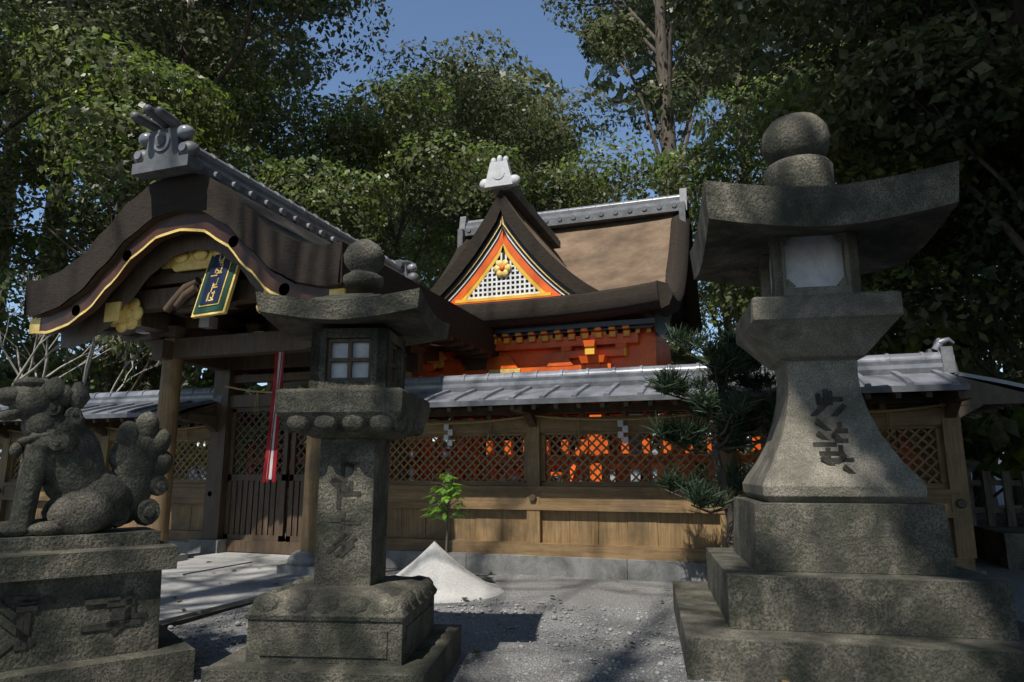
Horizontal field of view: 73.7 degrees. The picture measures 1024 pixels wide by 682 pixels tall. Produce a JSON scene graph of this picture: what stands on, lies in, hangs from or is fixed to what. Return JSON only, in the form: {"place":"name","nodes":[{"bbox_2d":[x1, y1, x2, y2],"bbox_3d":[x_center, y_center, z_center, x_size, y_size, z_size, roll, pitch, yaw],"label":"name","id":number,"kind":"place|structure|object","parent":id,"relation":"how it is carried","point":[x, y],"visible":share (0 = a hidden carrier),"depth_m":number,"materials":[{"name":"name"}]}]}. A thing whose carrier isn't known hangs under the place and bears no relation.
{"place":"outdoors","nodes":[
{"label":"outdoors","id":0,"kind":"place"},
{"bbox_2d":[159,551,313,627],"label":"paving path","id":1,"kind":"structure","parent":0,"point":[194,585],"depth_m":6.55,"materials":[{"name":"stone"}]},
{"bbox_2d":[0,0,1002,445],"label":"sky","id":2,"kind":"structure","parent":0,"point":[550,48],"materials":[{"name":"blue"}]},
{"bbox_2d":[0,444,1023,681],"bbox_3d":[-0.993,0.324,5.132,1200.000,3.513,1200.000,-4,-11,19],"label":"ground","id":3,"kind":"structure","parent":0,"point":[644,597],"depth_m":4.84,"materials":[{"name":"grey gravel"}]},
{"bbox_2d":[0,5,23,106],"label":"tree","id":4,"kind":"object","parent":3,"relation":"on","point":[6,105],"visible":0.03,"depth_m":28.43,"materials":[{"name":"green plant"}]},
{"bbox_2d":[0,333,87,456],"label":"shrub","id":5,"kind":"object","parent":3,"relation":"on","point":[6,369],"visible":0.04,"depth_m":18.04,"materials":[{"name":"green plant"}]},
{"bbox_2d":[0,0,135,314],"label":"tree","id":6,"kind":"object","parent":3,"relation":"on","point":[4,47],"visible":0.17,"depth_m":15.29,"materials":[{"name":"green plant"}]},
{"bbox_2d":[0,270,160,462],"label":"bare tree","id":7,"kind":"object","parent":3,"relation":"on","point":[87,361],"visible":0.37,"depth_m":12.71,"materials":[{"name":"grey plant"}]},
{"bbox_2d":[0,377,194,681],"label":"komainu statue","id":8,"kind":"object","parent":3,"relation":"on","point":[80,582],"visible":1,"depth_m":3.62,"materials":[{"name":"stone"}]},
{"bbox_2d":[0,362,204,478],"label":"shrub","id":9,"kind":"object","parent":3,"relation":"on","point":[7,382],"visible":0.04,"depth_m":16.30,"materials":[{"name":"green plant"}]},
{"bbox_2d":[0,0,241,138],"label":"tree","id":10,"kind":"object","parent":3,"relation":"on","point":[109,17],"visible":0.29,"depth_m":16.71,"materials":[{"name":"green plant"}]},
{"bbox_2d":[0,0,242,311],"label":"tree","id":11,"kind":"object","parent":3,"relation":"on","point":[6,119],"depth_m":29.46,"materials":[{"name":"green plant"}]},
{"bbox_2d":[0,413,256,553],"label":"fence","id":12,"kind":"object","parent":3,"relation":"on","point":[187,510],"visible":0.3,"depth_m":9.29,"materials":[{"name":"brown wood"}]},
{"bbox_2d":[7,425,204,449],"bbox_3d":[-7.702,1.527,10.354,7.916,0.384,0.060,-4,-11,19],"label":"shimenawa","id":13,"kind":"object","parent":12,"relation":"attached to","point":[184,429],"visible":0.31,"depth_m":9.26,"materials":[{"name":"wicker"}]},
{"bbox_2d":[0,387,260,428],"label":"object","id":14,"kind":"structure","parent":12,"relation":"attached to","point":[115,406],"depth_m":9.32,"materials":[{"name":"grey tile"}]},
{"bbox_2d":[0,19,288,392],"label":"tree","id":15,"kind":"object","parent":3,"relation":"on","point":[140,86],"visible":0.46,"depth_m":13.84,"materials":[{"name":"green plant"}]},
{"bbox_2d":[3,0,331,467],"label":"tree","id":16,"kind":"object","parent":3,"relation":"on","point":[65,3],"visible":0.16,"depth_m":23.07,"materials":[{"name":"green plant"}]},
{"bbox_2d":[11,0,345,378],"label":"tree","id":17,"kind":"object","parent":3,"relation":"on","point":[274,31],"visible":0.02,"depth_m":34.73,"materials":[{"name":"green plant"}]},
{"bbox_2d":[0,0,394,390],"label":"tree","id":18,"kind":"object","parent":3,"relation":"on","point":[190,14],"visible":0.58,"depth_m":18.64,"materials":[{"name":"green plant"}]},
{"bbox_2d":[135,364,308,498],"bbox_3d":[-6.226,2.040,16.078,5.033,4.270,5.382,10,-14,-41],"label":"shrub","id":19,"kind":"object","parent":3,"relation":"on","point":[193,375],"visible":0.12,"depth_m":14.84,"materials":[{"name":"green plant"}]},
{"bbox_2d":[39,58,449,386],"bbox_3d":[-6.858,-1.637,19.677,9.730,12.796,9.914,-4,-11,19],"label":"tree","id":20,"kind":"object","parent":3,"relation":"on","point":[275,110],"visible":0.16,"depth_m":18.32,"materials":[{"name":"green plant"}]},
{"bbox_2d":[121,0,381,478],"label":"tree","id":21,"kind":"object","parent":3,"relation":"on","point":[321,72],"visible":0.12,"depth_m":26.86,"materials":[{"name":"green plant"}]},
{"bbox_2d":[23,104,498,574],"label":"shrine gate","id":22,"kind":"structure","parent":3,"relation":"on","point":[190,254],"depth_m":7.72,"materials":[{"name":"brown wood"}]},
{"bbox_2d":[225,385,271,413],"bbox_3d":[-2.851,0.735,8.784,2.105,0.416,0.063,-4,-11,19],"label":"rope","id":23,"kind":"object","parent":22,"relation":"attached to","point":[256,391],"depth_m":8.96,"materials":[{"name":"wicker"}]},
{"bbox_2d":[262,328,284,481],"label":"banner streamers","id":24,"kind":"object","parent":22,"relation":"hanging from","point":[271,447],"visible":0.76,"depth_m":7.77,"materials":[{"name":"red fabric"}]},
{"bbox_2d":[201,239,460,681],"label":"stone lantern","id":25,"kind":"object","parent":3,"relation":"on","point":[349,611],"visible":1,"depth_m":3.64,"materials":[{"name":"stone"}]},
{"bbox_2d":[237,383,439,473],"bbox_3d":[-4.266,2.126,16.385,5.225,4.211,4.560,-4,-11,19],"label":"shrub","id":26,"kind":"object","parent":3,"relation":"on","point":[301,437],"depth_m":15.19,"materials":[{"name":"green plant"}]},
{"bbox_2d":[239,70,530,478],"bbox_3d":[-3.877,-1.095,18.666,9.171,11.363,9.061,-4,-11,19],"label":"tree","id":27,"kind":"object","parent":3,"relation":"on","point":[312,191],"visible":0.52,"depth_m":17.32,"materials":[{"name":"green plant"}]},
{"bbox_2d":[168,597,703,681],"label":"gravel pebbles","id":28,"kind":"object","parent":3,"relation":"on","point":[556,645],"visible":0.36,"depth_m":4.67,"materials":[{"name":"gravel"}]},
{"bbox_2d":[420,471,468,552],"bbox_3d":[-0.648,1.660,6.649,0.552,0.771,0.715,2,-11,-8],"label":"sapling plant","id":29,"kind":"object","parent":3,"relation":"on","point":[446,498],"visible":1,"depth_m":6.60,"materials":[{"name":"green plant"}]},
{"bbox_2d":[396,541,503,602],"bbox_3d":[-0.740,2.134,6.474,1.333,0.459,1.333,-4,-11,19],"label":"sand cone","id":30,"kind":"object","parent":3,"relation":"on","point":[453,580],"visible":0.77,"depth_m":6.24,"materials":[{"name":"white sand"}]},
{"bbox_2d":[344,58,578,440],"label":"tree","id":31,"kind":"object","parent":3,"relation":"on","point":[547,82],"visible":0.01,"depth_m":41.31,"materials":[{"name":"green plant"}]},
{"bbox_2d":[161,561,788,681],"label":"fallen leaves","id":32,"kind":"object","parent":3,"relation":"on","point":[474,652],"visible":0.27,"depth_m":4.76,"materials":[{"name":"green plant"}]},
{"bbox_2d":[354,27,621,480],"bbox_3d":[-1.061,-2.862,26.710,10.764,17.851,11.941,5,-12,-26],"label":"tree","id":33,"kind":"object","parent":3,"relation":"on","point":[478,86],"visible":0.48,"depth_m":24.77,"materials":[{"name":"green plant"}]},
{"bbox_2d":[433,418,561,480],"bbox_3d":[-0.731,2.345,17.408,5.751,4.168,4.832,4,-11,-19],"label":"shrub","id":34,"kind":"object","parent":3,"relation":"on","point":[445,445],"visible":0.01,"depth_m":17.04,"materials":[{"name":"green plant"}]},
{"bbox_2d":[390,158,644,286],"bbox_3d":[-0.090,-0.209,24.917,8.576,11.969,9.453,4,-11,-19],"label":"tree","id":35,"kind":"object","parent":3,"relation":"on","point":[441,240],"visible":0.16,"depth_m":23.56,"materials":[{"name":"green plant"}]},
{"bbox_2d":[410,155,702,512],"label":"shrine building","id":36,"kind":"structure","parent":3,"relation":"on","point":[610,285],"depth_m":10.51,"materials":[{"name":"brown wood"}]},
{"bbox_2d":[246,435,918,540],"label":"lattice panels","id":37,"kind":"object","parent":3,"relation":"on","point":[690,457],"visible":0.09,"depth_m":8.76,"materials":[{"name":"wood"}]},
{"bbox_2d":[539,0,798,414],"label":"tree","id":38,"kind":"object","parent":3,"relation":"on","point":[627,26],"visible":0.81,"depth_m":23.04,"materials":[{"name":"green plant"}]},
{"bbox_2d":[386,387,976,581],"bbox_3d":[1.234,1.589,7.340,6.305,1.830,1.280,-4,-11,19],"label":"fence","id":39,"kind":"object","parent":3,"relation":"on","point":[535,521],"visible":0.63,"depth_m":7.40,"materials":[{"name":"brown wood"}]},
{"bbox_2d":[406,403,944,445],"bbox_3d":[1.195,0.953,7.346,6.158,0.383,0.061,-4,-11,19],"label":"shimenawa","id":40,"kind":"object","parent":39,"relation":"attached to","point":[620,433],"visible":0.63,"depth_m":7.40,"materials":[{"name":"wicker"}]},
{"bbox_2d":[404,337,969,420],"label":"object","id":41,"kind":"structure","parent":39,"relation":"attached to","point":[925,374],"depth_m":7.21,"materials":[{"name":"grey tile"}]},
{"bbox_2d":[641,323,776,547],"bbox_3d":[1.948,0.995,6.208,1.490,2.580,1.823,-4,-11,19],"label":"pine","id":42,"kind":"object","parent":3,"relation":"on","point":[736,419],"visible":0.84,"depth_m":6.09,"materials":[{"name":"green plant"}]},
{"bbox_2d":[575,0,851,433],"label":"tree","id":43,"kind":"object","parent":3,"relation":"on","point":[604,86],"visible":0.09,"depth_m":41.49,"materials":[{"name":"green plant"}]},
{"bbox_2d":[556,68,912,473],"bbox_3d":[5.887,-1.547,18.770,9.426,12.287,9.488,0,-11,-1],"label":"tree","id":44,"kind":"object","parent":3,"relation":"on","point":[714,170],"visible":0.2,"depth_m":17.92,"materials":[{"name":"green plant"}]},
{"bbox_2d":[672,7,879,354],"bbox_3d":[18.179,-13.596,35.565,20.023,38.250,19.298,-4,-11,19],"label":"tree","id":45,"kind":"object","parent":3,"relation":"on","point":[680,47],"visible":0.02,"depth_m":36.81,"materials":[{"name":"green plant"}]},
{"bbox_2d":[651,337,924,481],"bbox_3d":[5.856,2.039,16.492,6.644,4.424,5.213,0,-11,-1],"label":"shrub","id":46,"kind":"object","parent":3,"relation":"on","point":[679,355],"visible":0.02,"depth_m":15.76,"materials":[{"name":"green plant"}]},
{"bbox_2d":[682,0,969,479],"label":"tree","id":47,"kind":"object","parent":3,"relation":"on","point":[693,40],"depth_m":24.34,"materials":[{"name":"green plant"}]},
{"bbox_2d":[663,0,1023,255],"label":"tree","id":48,"kind":"object","parent":3,"relation":"on","point":[958,119],"visible":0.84,"depth_m":10.20,"materials":[{"name":"green plant"}]},
{"bbox_2d":[673,112,1023,681],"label":"stone lantern","id":49,"kind":"object","parent":3,"relation":"on","point":[837,563],"visible":1,"depth_m":4.19,"materials":[{"name":"stone"}]},
{"bbox_2d":[697,27,1021,321],"bbox_3d":[10.031,-1.573,19.833,9.165,12.730,10.063,5,-12,-26],"label":"tree","id":50,"kind":"object","parent":3,"relation":"on","point":[702,284],"visible":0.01,"depth_m":19.87,"materials":[{"name":"green plant"}]},
{"bbox_2d":[704,80,1023,506],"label":"tree","id":51,"kind":"object","parent":3,"relation":"on","point":[979,500],"visible":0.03,"depth_m":13.60,"materials":[{"name":"green plant"}]},
{"bbox_2d":[751,0,1021,376],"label":"tree","id":52,"kind":"object","parent":3,"relation":"on","point":[800,27],"visible":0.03,"depth_m":30.74,"materials":[{"name":"green plant"}]},
{"bbox_2d":[752,25,1023,504],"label":"tree","id":53,"kind":"object","parent":3,"relation":"on","point":[1018,496],"visible":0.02,"depth_m":14.07,"materials":[{"name":"green plant"}]},
{"bbox_2d":[847,1,1023,339],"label":"tree","id":54,"kind":"object","parent":3,"relation":"on","point":[991,231],"visible":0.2,"depth_m":10.65,"materials":[{"name":"green plant"}]},
{"bbox_2d":[869,393,1023,574],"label":"fence","id":55,"kind":"object","parent":3,"relation":"on","point":[976,401],"visible":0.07,"depth_m":6.54,"materials":[{"name":"brown wood"}]},
{"bbox_2d":[867,338,1023,418],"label":"roof","id":56,"kind":"structure","parent":55,"relation":"attached to","point":[979,384],"depth_m":6.55,"materials":[{"name":"grey tile"}]},
{"bbox_2d":[874,301,1023,506],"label":"shrub","id":57,"kind":"object","parent":3,"relation":"on","point":[992,436],"visible":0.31,"depth_m":11.26,"materials":[{"name":"green plant"}]},
{"bbox_2d":[967,471,1023,569],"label":"fence","id":58,"kind":"object","parent":3,"relation":"on","point":[999,535],"visible":0.43,"depth_m":8.81,"materials":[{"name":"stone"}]},
{"bbox_2d":[744,0,1023,378],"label":"tree","id":59,"kind":"object","parent":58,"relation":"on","point":[916,283],"visible":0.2,"depth_m":10.65,"materials":[{"name":"green plant"}]},
{"bbox_2d":[968,189,1023,289],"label":"tree","id":60,"kind":"object","parent":3,"relation":"on","point":[1008,274],"visible":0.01,"depth_m":15.90,"materials":[{"name":"green plant"}]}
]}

